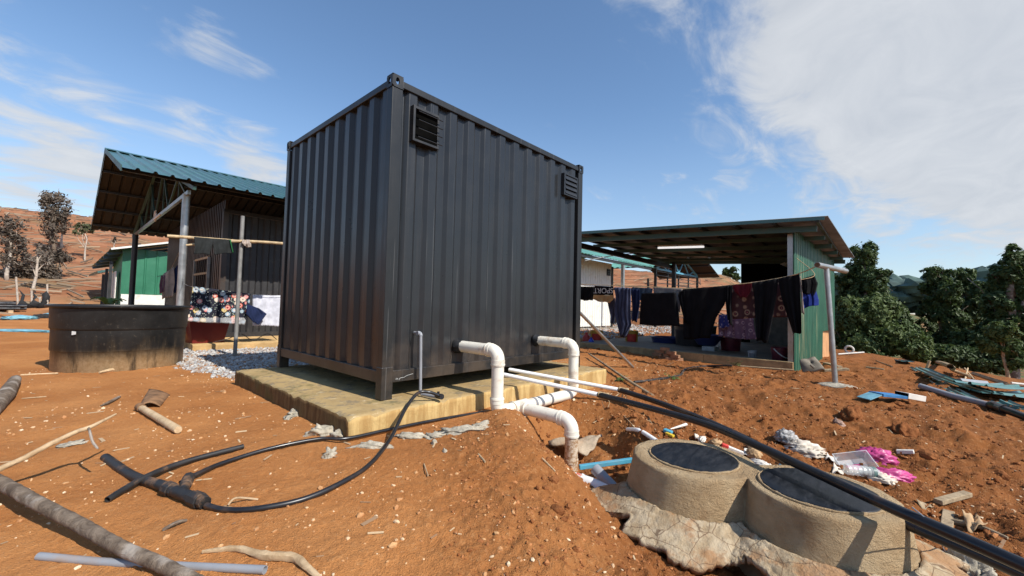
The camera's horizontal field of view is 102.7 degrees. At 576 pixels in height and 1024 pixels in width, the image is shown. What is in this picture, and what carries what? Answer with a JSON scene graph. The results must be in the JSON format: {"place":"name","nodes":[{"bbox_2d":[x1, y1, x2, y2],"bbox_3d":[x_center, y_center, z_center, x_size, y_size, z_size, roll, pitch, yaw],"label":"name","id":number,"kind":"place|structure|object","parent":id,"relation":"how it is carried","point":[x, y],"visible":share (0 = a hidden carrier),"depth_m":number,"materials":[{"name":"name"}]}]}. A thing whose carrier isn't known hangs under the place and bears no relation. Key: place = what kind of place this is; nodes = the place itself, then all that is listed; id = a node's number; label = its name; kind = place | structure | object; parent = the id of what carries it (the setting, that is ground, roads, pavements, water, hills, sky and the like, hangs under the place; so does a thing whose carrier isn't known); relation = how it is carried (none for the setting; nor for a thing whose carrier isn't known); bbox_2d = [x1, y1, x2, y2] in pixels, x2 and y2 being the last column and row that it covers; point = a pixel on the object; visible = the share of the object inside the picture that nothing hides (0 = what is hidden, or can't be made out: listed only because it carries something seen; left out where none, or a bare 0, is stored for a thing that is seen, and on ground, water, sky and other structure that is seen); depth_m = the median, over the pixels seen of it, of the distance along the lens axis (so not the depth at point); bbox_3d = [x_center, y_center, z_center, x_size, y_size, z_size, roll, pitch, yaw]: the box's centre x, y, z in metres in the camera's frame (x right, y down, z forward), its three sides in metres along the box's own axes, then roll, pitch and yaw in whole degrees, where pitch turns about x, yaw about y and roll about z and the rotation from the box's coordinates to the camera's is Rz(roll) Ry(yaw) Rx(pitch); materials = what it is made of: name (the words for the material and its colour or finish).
{"place":"outdoors","nodes":[
{"label":"outdoors","id":0,"kind":"place"},
{"bbox_2d":[173,346,307,379],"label":"gravel","id":1,"kind":"structure","parent":0,"point":[265,354],"depth_m":6.57,"materials":[{"name":"gravel"}]},
{"bbox_2d":[0,207,1023,575],"bbox_3d":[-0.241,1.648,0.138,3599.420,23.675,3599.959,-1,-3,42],"label":"ground","id":2,"kind":"structure","parent":0,"point":[146,515],"depth_m":2.72,"materials":[{"name":"soil"}]},
{"bbox_2d":[0,375,21,412],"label":"thick branch","id":3,"kind":"object","parent":2,"relation":"on","point":[9,389],"visible":1,"depth_m":3.85,"materials":[{"name":"brown plant"}]},
{"bbox_2d":[0,213,32,279],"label":"hill tree","id":4,"kind":"object","parent":2,"relation":"on","point":[7,259],"visible":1,"depth_m":22.76,"materials":[{"name":"grey plant"}]},
{"bbox_2d":[1,261,42,277],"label":"dry bush","id":5,"kind":"object","parent":2,"relation":"on","point":[24,269],"visible":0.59,"depth_m":23.60,"materials":[{"name":"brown plant"}]},
{"bbox_2d":[15,277,49,307],"bbox_3d":[-22.303,0.260,19.052,0.224,1.500,1.112,-1,-3,42],"label":"shade net","id":6,"kind":"object","parent":2,"relation":"on","point":[43,302],"visible":0.89,"depth_m":19.07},
{"bbox_2d":[22,242,54,292],"bbox_3d":[-24.952,-0.957,21.589,0.667,2.975,1.217,-1,-3,42],"label":"hill tree","id":7,"kind":"object","parent":2,"relation":"on","point":[40,249],"visible":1,"depth_m":21.56,"materials":[{"name":"white plant"}]},
{"bbox_2d":[18,251,60,272],"bbox_3d":[-28.035,-1.280,24.206,1.624,1.938,1.523,1,-2,7],"label":"dry bush","id":8,"kind":"object","parent":2,"relation":"on","point":[23,254],"visible":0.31,"depth_m":23.99,"materials":[{"name":"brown plant"}]},
{"bbox_2d":[32,266,62,278],"bbox_3d":[-27.743,-0.676,24.457,1.414,1.711,1.478,1,-3,19],"label":"dry bush","id":9,"kind":"object","parent":2,"relation":"on","point":[53,273],"visible":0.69,"depth_m":24.39,"materials":[{"name":"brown plant"}]},
{"bbox_2d":[35,190,78,250],"bbox_3d":[-34.152,-4.917,30.743,1.950,5.167,2.290,-1,-3,42],"label":"hill tree","id":10,"kind":"object","parent":2,"relation":"on","point":[54,217],"visible":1,"depth_m":30.56,"materials":[{"name":"grey plant"}]},
{"bbox_2d":[0,413,116,471],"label":"peeled stick","id":11,"kind":"object","parent":2,"relation":"on","point":[37,450],"visible":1,"depth_m":2.21,"materials":[{"name":"brown wood"}]},
{"bbox_2d":[46,247,75,273],"bbox_3d":[-27.450,-1.359,24.937,1.270,2.168,1.282,3,-3,-27],"label":"dry bush","id":12,"kind":"object","parent":2,"relation":"on","point":[59,258],"visible":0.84,"depth_m":24.72,"materials":[{"name":"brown plant"}]},
{"bbox_2d":[72,222,94,260],"bbox_3d":[-31.935,-3.330,30.483,1.216,3.191,1.230,-1,-3,42],"label":"hill tree","id":13,"kind":"object","parent":2,"relation":"on","point":[84,228],"visible":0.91,"depth_m":30.39,"materials":[{"name":"green plant"}]},
{"bbox_2d":[0,474,203,575],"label":"bark log","id":14,"kind":"object","parent":2,"relation":"on","point":[93,532],"visible":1,"depth_m":1.63,"materials":[{"name":"wood"}]},
{"bbox_2d":[44,304,191,372],"bbox_3d":[-5.685,0.699,5.988,1.562,0.893,1.562,-1,-3,42],"label":"water tub","id":15,"kind":"object","parent":2,"relation":"on","point":[90,338],"visible":0.96,"depth_m":5.42,"materials":[{"name":"plastic"}]},
{"bbox_2d":[92,242,167,304],"bbox_3d":[-16.046,-0.309,17.657,4.527,3.568,2.789,-1,-3,42],"label":"green hut","id":16,"kind":"object","parent":2,"relation":"on","point":[151,262],"visible":0.59,"depth_m":16.54,"materials":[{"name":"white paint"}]},
{"bbox_2d":[34,552,267,574],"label":"grey pipe","id":17,"kind":"object","parent":2,"relation":"on","point":[194,566],"visible":0.86,"depth_m":1.52,"materials":[{"name":"plastic"}]},
{"bbox_2d":[134,389,181,432],"bbox_3d":[-3.115,1.034,3.571,0.265,0.073,1.798,4,-3,-42],"label":"hoe","id":18,"kind":"object","parent":2,"relation":"on","point":[157,397],"visible":1,"depth_m":3.46,"materials":[{"name":"brown wood"}]},
{"bbox_2d":[104,444,243,502],"bbox_3d":[-1.904,1.031,2.346,0.122,0.068,0.712,1,-3,19],"label":"pipe offcut","id":19,"kind":"object","parent":2,"relation":"on","point":[121,490],"visible":0.97,"depth_m":2.32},
{"bbox_2d":[90,148,285,350],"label":"roofed house","id":20,"kind":"structure","parent":2,"relation":"on","point":[137,196],"depth_m":10.10,"materials":[{"name":"metal"}]},
{"bbox_2d":[192,256,210,287],"bbox_3d":[-7.912,-0.241,10.416,1.530,1.050,0.065,-1,-3,42],"label":"window","id":21,"kind":"structure","parent":20,"relation":"in","point":[201,266],"depth_m":10.38,"materials":[{"name":"brown wood"}]},
{"bbox_2d":[185,321,228,343],"bbox_3d":[-6.108,0.838,8.143,0.640,0.475,0.720,0,-3,36],"label":"basin","id":22,"kind":"object","parent":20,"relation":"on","point":[198,332],"visible":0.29,"depth_m":7.93,"materials":[{"name":"red plastic"}]},
{"bbox_2d":[183,280,279,295],"bbox_3d":[-5.412,0.003,8.028,1.788,0.262,0.601,3,-3,-27],"label":"washing line","id":23,"kind":"object","parent":20,"relation":"attached to","point":[235,293],"visible":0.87,"depth_m":8.02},
{"bbox_2d":[188,286,250,324],"bbox_3d":[-5.547,0.348,7.798,0.074,0.727,0.986,-1,-3,42],"label":"floral cloth","id":24,"kind":"object","parent":23,"relation":"hanging from","point":[209,305],"visible":0.91,"depth_m":7.75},
{"bbox_2d":[246,304,265,323],"bbox_3d":[-5.085,0.523,8.157,0.071,0.402,0.354,-1,-3,42],"label":"dark cloth","id":25,"kind":"object","parent":23,"relation":"hanging from","point":[256,315],"visible":1,"depth_m":8.14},
{"bbox_2d":[253,295,279,325],"bbox_3d":[-5.022,0.473,8.455,0.051,0.654,0.604,-1,-3,42],"label":"white cloth","id":26,"kind":"object","parent":23,"relation":"hanging from","point":[269,306],"visible":0.68,"depth_m":8.46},
{"bbox_3d":[-7.057,-0.575,8.465,1.673,0.672,0.231,-1,-3,42],"label":"washing line","id":27,"kind":"object","parent":20,"relation":"attached to","visible":0},
{"bbox_2d":[162,267,174,298],"bbox_3d":[-7.529,-0.104,8.972,0.222,0.718,0.098,3,-3,-38],"label":"shirt","id":28,"kind":"object","parent":27,"relation":"hanging from","point":[169,284],"visible":1,"depth_m":8.98,"materials":[{"name":"beige fabric"}]},
{"bbox_2d":[233,216,244,356],"bbox_3d":[-4.805,0.009,7.203,0.062,2.573,0.070,-1,-3,42],"label":"washing pole","id":29,"kind":"object","parent":2,"relation":"on","point":[238,290],"visible":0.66,"depth_m":7.19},
{"bbox_2d":[186,240,282,245],"bbox_3d":[-4.785,-0.774,7.228,1.512,0.243,0.080,4,-3,-43],"label":"bamboo rail","id":30,"kind":"object","parent":29,"relation":"attached to","point":[257,241],"visible":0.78,"depth_m":7.37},
{"bbox_2d":[194,237,233,254],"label":"shorts","id":31,"kind":"object","parent":30,"relation":"hanging from","point":[204,246],"visible":1,"depth_m":6.88,"materials":[{"name":"grey fabric"}]},
{"bbox_2d":[202,545,320,575],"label":"root","id":32,"kind":"object","parent":2,"relation":"on","point":[300,561],"visible":1,"depth_m":1.55,"materials":[{"name":"brown wood"}]},
{"bbox_2d":[100,390,488,512],"bbox_3d":[-1.082,0.967,2.647,2.674,0.310,1.269,3,-3,-29],"label":"water hose","id":33,"kind":"object","parent":2,"relation":"on","point":[184,493],"visible":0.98,"depth_m":2.20,"materials":[{"name":"rubber"}]},
{"bbox_2d":[303,423,333,436],"bbox_3d":[-1.393,1.050,3.026,0.149,0.117,0.321,0,-3,27],"label":"mortar lump","id":34,"kind":"object","parent":2,"relation":"on","point":[322,430],"visible":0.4,"depth_m":2.98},
{"bbox_2d":[345,440,393,448],"bbox_3d":[-0.951,1.055,2.746,0.325,0.069,0.072,1,-2,-1],"label":"mortar lump","id":35,"kind":"object","parent":2,"relation":"on","point":[370,444],"visible":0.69,"depth_m":2.73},
{"bbox_2d":[0,206,739,323],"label":"felled branches","id":36,"kind":"object","parent":2,"relation":"on","point":[60,280],"visible":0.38,"depth_m":27.56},
{"bbox_2d":[394,432,427,438],"bbox_3d":[-0.736,1.072,2.974,0.269,0.055,0.108,2,-3,-11],"label":"mortar lump","id":37,"kind":"object","parent":2,"relation":"on","point":[410,435],"visible":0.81,"depth_m":2.95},
{"bbox_2d":[235,361,606,436],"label":"concrete slab","id":38,"kind":"structure","parent":2,"relation":"on","point":[348,405],"depth_m":3.91,"materials":[{"name":"concrete"}]},
{"bbox_2d":[277,72,582,400],"bbox_3d":[-0.941,-0.373,5.424,2.500,2.819,3.068,-1,-3,42],"label":"shipping container","id":39,"kind":"object","parent":38,"relation":"on","point":[445,228],"visible":0.93,"depth_m":4.21,"materials":[{"name":"metal"}]},
{"bbox_2d":[413,331,434,397],"bbox_3d":[-0.765,0.670,3.613,0.329,0.570,0.052,0,-3,34],"label":"water riser","id":40,"kind":"object","parent":39,"relation":"attached to","point":[419,333],"visible":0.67,"depth_m":3.64,"materials":[{"name":"grey plastic"}]},
{"bbox_2d":[438,424,487,434],"bbox_3d":[-0.376,1.066,3.074,0.405,0.083,0.155,2,-3,-15],"label":"mortar lump","id":41,"kind":"object","parent":2,"relation":"on","point":[456,430],"visible":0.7,"depth_m":3.04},
{"bbox_2d":[0,361,1010,572],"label":"wood chips","id":42,"kind":"object","parent":2,"relation":"on","point":[1003,541],"visible":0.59,"depth_m":2.49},
{"bbox_2d":[0,359,1023,575],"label":"pebbles","id":43,"kind":"object","parent":2,"relation":"on","point":[392,544],"visible":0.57,"depth_m":2.45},
{"bbox_2d":[459,336,579,472],"bbox_3d":[0.324,1.077,4.132,1.216,1.082,1.369,-1,-3,42],"label":"drain pipe","id":44,"kind":"object","parent":2,"relation":"on","point":[533,407],"visible":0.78,"depth_m":3.74,"materials":[{"name":"white plastic"}]},
{"bbox_2d":[549,434,602,456],"bbox_3d":[0.581,1.415,3.743,0.452,0.152,0.240,0,-3,21],"label":"cement sack","id":45,"kind":"object","parent":2,"relation":"on","point":[587,445],"visible":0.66,"depth_m":3.71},
{"bbox_2d":[575,472,607,487],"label":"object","id":46,"kind":"object","parent":2,"relation":"on","point":[594,482],"visible":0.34,"depth_m":3.02,"materials":[{"name":"plastic"}]},
{"bbox_2d":[591,464,615,484],"bbox_3d":[0.683,1.409,3.031,0.084,0.156,0.218,3,-3,-35],"label":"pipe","id":47,"kind":"object","parent":2,"relation":"on","point":[598,472],"visible":0.66,"depth_m":3.02,"materials":[{"name":"grey plastic"}]},
{"bbox_2d":[579,457,631,469],"bbox_3d":[0.753,1.402,3.271,0.452,0.073,0.035,2,-3,-9],"label":"blue channel","id":48,"kind":"object","parent":2,"relation":"on","point":[606,463],"visible":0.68,"depth_m":3.26,"materials":[{"name":"plastic"}]},
{"bbox_2d":[580,311,633,367],"bbox_3d":[1.546,0.860,6.643,0.048,1.066,1.919,-1,-3,41],"label":"wooden pole","id":49,"kind":"object","parent":2,"relation":"on","point":[585,318],"visible":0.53,"depth_m":6.56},
{"bbox_2d":[580,249,653,329],"bbox_3d":[2.452,-0.117,21.212,6.806,4.390,7.705,-1,-3,42],"label":"white hut","id":50,"kind":"object","parent":2,"relation":"on","point":[595,312],"visible":0.38,"depth_m":19.59,"materials":[{"name":"paint"}]},
{"bbox_2d":[588,353,653,395],"bbox_3d":[1.582,1.309,6.601,0.102,0.118,3.571,1,-2,-1],"label":"wooden pole","id":51,"kind":"object","parent":2,"relation":"on","point":[623,377],"visible":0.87,"depth_m":5.80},
{"bbox_2d":[612,254,719,326],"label":"open shed","id":52,"kind":"structure","parent":2,"relation":"on","point":[694,271],"depth_m":27.17,"materials":[{"name":"metal"}]},
{"bbox_2d":[633,365,731,382],"bbox_3d":[2.888,1.421,6.815,0.573,0.148,3.471,-1,-3,42],"label":"black pipe","id":53,"kind":"object","parent":2,"relation":"on","point":[661,378],"visible":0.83,"depth_m":6.57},
{"bbox_2d":[580,216,853,370],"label":"laundry shed","id":54,"kind":"structure","parent":2,"relation":"on","point":[760,250],"depth_m":10.11,"materials":[{"name":"metal"}]},
{"bbox_2d":[674,324,717,346],"bbox_3d":[5.255,1.403,11.759,1.160,0.670,1.160,-1,-3,42],"label":"barrel","id":55,"kind":"object","parent":54,"relation":"on","point":[680,339],"visible":0.37,"depth_m":11.50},
{"bbox_2d":[702,345,718,350],"bbox_3d":[5.036,1.574,10.395,0.300,0.200,0.400,-1,-3,42],"label":"crate","id":56,"kind":"object","parent":54,"relation":"on","point":[710,348],"visible":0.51,"depth_m":10.27,"materials":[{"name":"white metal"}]},
{"bbox_2d":[694,334,722,345],"bbox_3d":[5.001,1.328,10.510,0.840,0.260,0.840,-1,-3,42],"label":"basin","id":57,"kind":"object","parent":56,"relation":"on","point":[714,339],"visible":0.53,"depth_m":10.27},
{"bbox_2d":[720,337,741,350],"bbox_3d":[5.599,1.482,10.498,0.509,0.420,0.509,-1,-3,42],"label":"bucket","id":58,"kind":"object","parent":54,"relation":"on","point":[730,344],"visible":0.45,"depth_m":10.31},
{"bbox_2d":[718,314,755,339],"bbox_3d":[5.033,0.855,9.157,0.783,0.566,0.119,-1,-3,42],"label":"sarong","id":59,"kind":"object","parent":54,"relation":"hanging from","point":[742,329],"visible":0.7,"depth_m":9.12,"materials":[{"name":"fabric"}]},
{"bbox_2d":[770,346,787,360],"bbox_3d":[5.678,1.435,8.669,0.359,0.360,0.360,-1,-3,42],"label":"bucket","id":60,"kind":"object","parent":54,"relation":"on","point":[779,353],"visible":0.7,"depth_m":8.55,"materials":[{"name":"red plastic"}]},
{"bbox_3d":[5.362,-0.359,7.512,0.341,0.481,0.729,-1,-3,42],"label":"washing line","id":61,"kind":"object","parent":54,"relation":"attached to","visible":0},
{"bbox_2d":[801,275,817,295],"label":"shorts","id":62,"kind":"object","parent":61,"relation":"hanging from","point":[809,285],"visible":0.9,"depth_m":7.26,"materials":[{"name":"black fabric"}]},
{"bbox_2d":[802,292,818,307],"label":"shorts","id":63,"kind":"object","parent":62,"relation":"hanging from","point":[810,300],"visible":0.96,"depth_m":7.26,"materials":[{"name":"blue fabric"}]},
{"bbox_2d":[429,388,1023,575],"bbox_3d":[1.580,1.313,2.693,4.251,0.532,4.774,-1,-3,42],"label":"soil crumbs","id":64,"kind":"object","parent":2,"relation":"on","point":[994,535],"visible":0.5,"depth_m":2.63,"materials":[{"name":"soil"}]},
{"bbox_2d":[535,348,1023,575],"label":"soil clods","id":65,"kind":"object","parent":2,"relation":"on","point":[560,510],"visible":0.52,"depth_m":3.82,"materials":[{"name":"soil"}]},
{"bbox_2d":[590,439,969,575],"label":"septic tank","id":66,"kind":"object","parent":2,"relation":"on","point":[696,507],"visible":0.9,"depth_m":2.18,"materials":[{"name":"concrete"}]},
{"bbox_2d":[504,373,1023,572],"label":"supply pipe","id":67,"kind":"object","parent":66,"relation":"on","point":[996,553],"visible":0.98,"depth_m":2.07,"materials":[{"name":"plastic"}]},
{"bbox_2d":[508,368,1023,575],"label":"supply pipe","id":68,"kind":"object","parent":66,"relation":"on","point":[944,542],"visible":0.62,"depth_m":2.70,"materials":[{"name":"plastic"}]},
{"bbox_2d":[773,428,798,442],"bbox_3d":[2.554,1.365,3.818,0.208,0.101,0.281,-1,-3,42],"label":"rag heap","id":69,"kind":"object","parent":2,"relation":"on","point":[782,435],"visible":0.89,"depth_m":3.77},
{"bbox_2d":[783,438,826,458],"bbox_3d":[2.600,1.405,3.645,0.341,0.085,0.393,-1,-3,42],"label":"rag heap","id":70,"kind":"object","parent":2,"relation":"on","point":[806,448],"visible":0.94,"depth_m":3.56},
{"bbox_2d":[800,357,824,371],"bbox_3d":[5.202,1.347,7.117,0.295,0.288,0.322,1,-3,16],"label":"sack","id":71,"kind":"object","parent":2,"relation":"on","point":[812,364],"visible":0.96,"depth_m":7.10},
{"bbox_2d":[814,262,857,388],"bbox_3d":[5.155,0.624,6.480,0.495,1.969,1.341,-1,-3,42],"label":"washing post","id":72,"kind":"object","parent":2,"relation":"on","point":[834,383],"visible":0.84,"depth_m":6.29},
{"bbox_2d":[581,267,814,288],"bbox_3d":[3.141,-0.148,7.908,0.245,0.331,4.555,4,-3,-44],"label":"washing line","id":73,"kind":"object","parent":72,"relation":"attached to","point":[691,288],"visible":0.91,"depth_m":7.85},
{"bbox_2d":[581,286,593,300],"bbox_3d":[1.718,0.128,9.375,0.388,0.335,0.108,-1,-3,42],"label":"shirt","id":74,"kind":"object","parent":73,"relation":"hanging from","point":[587,293],"visible":0.86,"depth_m":9.37,"materials":[{"name":"black fabric"}]},
{"bbox_2d":[593,286,613,302],"bbox_3d":[1.988,0.135,8.919,0.507,0.383,0.073,-1,-3,42],"label":"sport shirt","id":75,"kind":"object","parent":73,"relation":"hanging from","point":[603,293],"visible":1,"depth_m":8.93,"materials":[{"name":"black fabric"}]},
{"bbox_2d":[614,287,630,337],"bbox_3d":[2.323,0.511,8.599,0.362,1.063,0.229,1,-3,14],"label":"dress","id":76,"kind":"object","parent":73,"relation":"hanging from","point":[623,307],"visible":1,"depth_m":8.57,"materials":[{"name":"fabric"}]},
{"bbox_2d":[631,289,639,321],"bbox_3d":[2.564,0.366,8.539,0.219,0.701,0.111,-1,-3,42],"label":"shirt","id":77,"kind":"object","parent":73,"relation":"hanging from","point":[635,295],"visible":0.99,"depth_m":8.52,"materials":[{"name":"blue fabric"}]},
{"bbox_2d":[640,292,679,325],"bbox_3d":[2.877,0.416,8.042,0.808,0.658,0.072,-1,-3,42],"label":"skirt","id":78,"kind":"object","parent":73,"relation":"hanging from","point":[658,309],"visible":1,"depth_m":8.03,"materials":[{"name":"black fabric"}]},
{"bbox_2d":[678,285,732,339],"bbox_3d":[3.527,0.460,7.520,0.931,1.011,0.147,-1,-3,42],"label":"long shirt","id":79,"kind":"object","parent":73,"relation":"hanging from","point":[702,307],"visible":1,"depth_m":7.53,"materials":[{"name":"black fabric"}]},
{"bbox_2d":[732,283,751,297],"bbox_3d":[4.019,0.036,7.164,0.315,0.263,0.061,-1,-3,42],"label":"maroon top","id":80,"kind":"object","parent":73,"relation":"hanging from","point":[742,290],"visible":1,"depth_m":7.14,"materials":[{"name":"fabric"}]},
{"bbox_2d":[731,279,786,318],"bbox_3d":[4.285,0.186,7.105,0.894,0.737,0.062,-1,-3,42],"label":"batik cloth","id":81,"kind":"object","parent":73,"relation":"hanging from","point":[743,307],"visible":0.43,"depth_m":7.21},
{"bbox_2d":[752,274,801,342],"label":"trousers","id":82,"kind":"object","parent":73,"relation":"hanging from","point":[765,294],"visible":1,"depth_m":6.73,"materials":[{"name":"black fabric"}]},
{"bbox_2d":[840,403,864,421],"bbox_3d":[3.698,1.377,4.452,0.244,0.227,0.268,1,-3,18],"label":"soil lump","id":83,"kind":"object","parent":2,"relation":"on","point":[851,412],"visible":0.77,"depth_m":4.41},
{"bbox_2d":[834,240,901,329],"bbox_3d":[15.765,1.187,18.522,2.237,6.745,2.800,3,-3,-24],"label":"forest tree","id":84,"kind":"object","parent":2,"relation":"on","point":[862,277],"visible":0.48,"depth_m":18.04,"materials":[{"name":"green plant"}]},
{"bbox_2d":[855,446,899,465],"bbox_3d":[3.051,1.391,3.439,0.299,0.121,0.238,-1,-3,42],"label":"plastic bag","id":85,"kind":"object","parent":2,"relation":"on","point":[874,454],"visible":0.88,"depth_m":3.38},
{"bbox_2d":[859,468,897,485],"bbox_3d":[2.807,1.428,3.133,0.186,0.062,0.271,1,-2,4],"label":"rag heap","id":86,"kind":"object","parent":2,"relation":"on","point":[884,478],"visible":0.8,"depth_m":3.07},
{"bbox_2d":[834,291,936,362],"bbox_3d":[13.853,1.867,15.507,3.136,3.578,2.519,-1,-3,42],"label":"forest bush","id":87,"kind":"object","parent":2,"relation":"on","point":[860,326],"visible":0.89,"depth_m":15.19,"materials":[{"name":"green plant"}]},
{"bbox_2d":[857,391,925,401],"bbox_3d":[4.927,1.404,5.319,0.806,0.108,0.200,2,-2,-6],"label":"flattened carton","id":88,"kind":"object","parent":2,"relation":"on","point":[870,395],"visible":1,"depth_m":5.26,"materials":[{"name":"cardboard"}]},
{"bbox_2d":[869,467,915,482],"bbox_3d":[2.890,1.414,3.121,0.326,0.080,0.144,1,-3,19],"label":"plastic bag","id":89,"kind":"object","parent":2,"relation":"on","point":[902,475],"visible":0.69,"depth_m":3.09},
{"bbox_2d":[889,422,919,437],"bbox_3d":[3.967,1.439,4.141,0.224,0.170,0.227,-1,-3,42],"label":"soil lump","id":90,"kind":"object","parent":2,"relation":"on","point":[904,429],"visible":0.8,"depth_m":4.11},
{"bbox_2d":[896,306,939,358],"bbox_3d":[17.808,2.938,18.100,1.865,4.427,2.116,-1,-3,42],"label":"forest bush","id":91,"kind":"object","parent":2,"relation":"on","point":[931,327],"visible":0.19,"depth_m":18.14,"materials":[{"name":"green plant"}]},
{"bbox_2d":[834,263,1017,312],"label":"distant forest","id":92,"kind":"object","parent":2,"relation":"on","point":[903,288],"visible":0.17,"depth_m":240.58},
{"bbox_2d":[914,264,973,365],"bbox_3d":[18.134,2.104,17.218,1.532,6.209,1.747,3,-3,-26],"label":"forest tree","id":93,"kind":"object","parent":2,"relation":"on","point":[946,313],"visible":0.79,"depth_m":17.02,"materials":[{"name":"green plant"}]},
{"bbox_2d":[910,367,980,399],"bbox_3d":[8.041,1.745,7.728,0.226,0.081,5.011,-1,-3,38],"label":"roof flashing","id":94,"kind":"object","parent":2,"relation":"on","point":[952,390],"visible":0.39,"depth_m":6.91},
{"bbox_2d":[941,509,954,527],"bbox_3d":[2.703,1.448,2.543,0.435,0.020,0.055,4,-3,-42],"label":"board","id":95,"kind":"object","parent":2,"relation":"on","point":[947,516],"visible":0.49,"depth_m":2.58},
{"bbox_2d":[933,490,972,504],"bbox_3d":[3.051,1.450,2.833,0.353,0.039,0.050,2,-3,-19],"label":"board","id":96,"kind":"object","parent":2,"relation":"on","point":[952,497],"visible":1,"depth_m":2.81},
{"bbox_2d":[917,326,1013,375],"bbox_3d":[16.850,2.859,15.427,2.379,2.880,1.957,1,-3,16],"label":"forest bush","id":97,"kind":"object","parent":2,"relation":"on","point":[960,349],"visible":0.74,"depth_m":15.19,"materials":[{"name":"green plant"}]},
{"bbox_2d":[948,267,987,358],"bbox_3d":[20.188,2.676,18.118,1.512,7.248,1.860,-1,-3,42],"label":"forest tree","id":98,"kind":"object","parent":2,"relation":"on","point":[971,294],"visible":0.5,"depth_m":17.82,"materials":[{"name":"green plant"}]},
{"bbox_2d":[918,383,1023,419],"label":"slope pipe","id":99,"kind":"object","parent":2,"relation":"on","point":[998,407],"visible":1,"depth_m":5.55,"materials":[{"name":"grey plastic"}]},
{"bbox_2d":[946,548,997,575],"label":"mortar lump","id":100,"kind":"object","parent":2,"relation":"on","point":[977,568],"visible":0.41,"depth_m":2.10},
{"bbox_2d":[961,509,987,532],"bbox_3d":[2.853,1.436,2.534,0.094,0.088,0.449,-1,-3,42],"label":"torn wrapper","id":101,"kind":"object","parent":2,"relation":"on","point":[969,519],"visible":0.98,"depth_m":2.48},
{"bbox_2d":[952,518,1008,538],"bbox_3d":[2.789,1.436,2.442,0.036,0.056,0.231,2,-3,-23],"label":"curved stick","id":102,"kind":"object","parent":2,"relation":"on","point":[963,523],"visible":0.81,"depth_m":2.44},
{"bbox_2d":[953,380,1023,389],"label":"roof flashing","id":103,"kind":"object","parent":2,"relation":"on","point":[1003,386],"visible":1,"depth_m":6.81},
{"bbox_2d":[967,243,1023,378],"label":"forest tree","id":104,"kind":"object","parent":2,"relation":"on","point":[1002,298],"visible":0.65,"depth_m":15.16,"materials":[{"name":"green plant"}]},
{"bbox_2d":[969,389,1023,397],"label":"roof flashing","id":105,"kind":"object","parent":2,"relation":"on","point":[1019,394],"visible":0.69,"depth_m":6.63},
{"bbox_2d":[911,366,1003,394],"bbox_3d":[7.936,1.636,7.425,0.265,0.112,2.507,0,-3,26],"label":"roof flashing","id":106,"kind":"object","parent":105,"relation":"on","point":[939,376],"visible":0.91,"depth_m":7.35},
{"bbox_2d":[974,320,1023,377],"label":"tree","id":107,"kind":"object","parent":2,"relation":"on","point":[1000,337],"visible":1,"depth_m":13.00,"materials":[{"name":"green plant"}]},
{"bbox_2d":[0,0,1023,314],"label":"sky","id":108,"kind":"structure","parent":0,"point":[899,123],"materials":[{"name":"blue"}]},
{"bbox_2d":[580,322,670,339],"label":"gravel","id":109,"kind":"structure","parent":0,"point":[654,330],"depth_m":18.24,"materials":[{"name":"gravel"}]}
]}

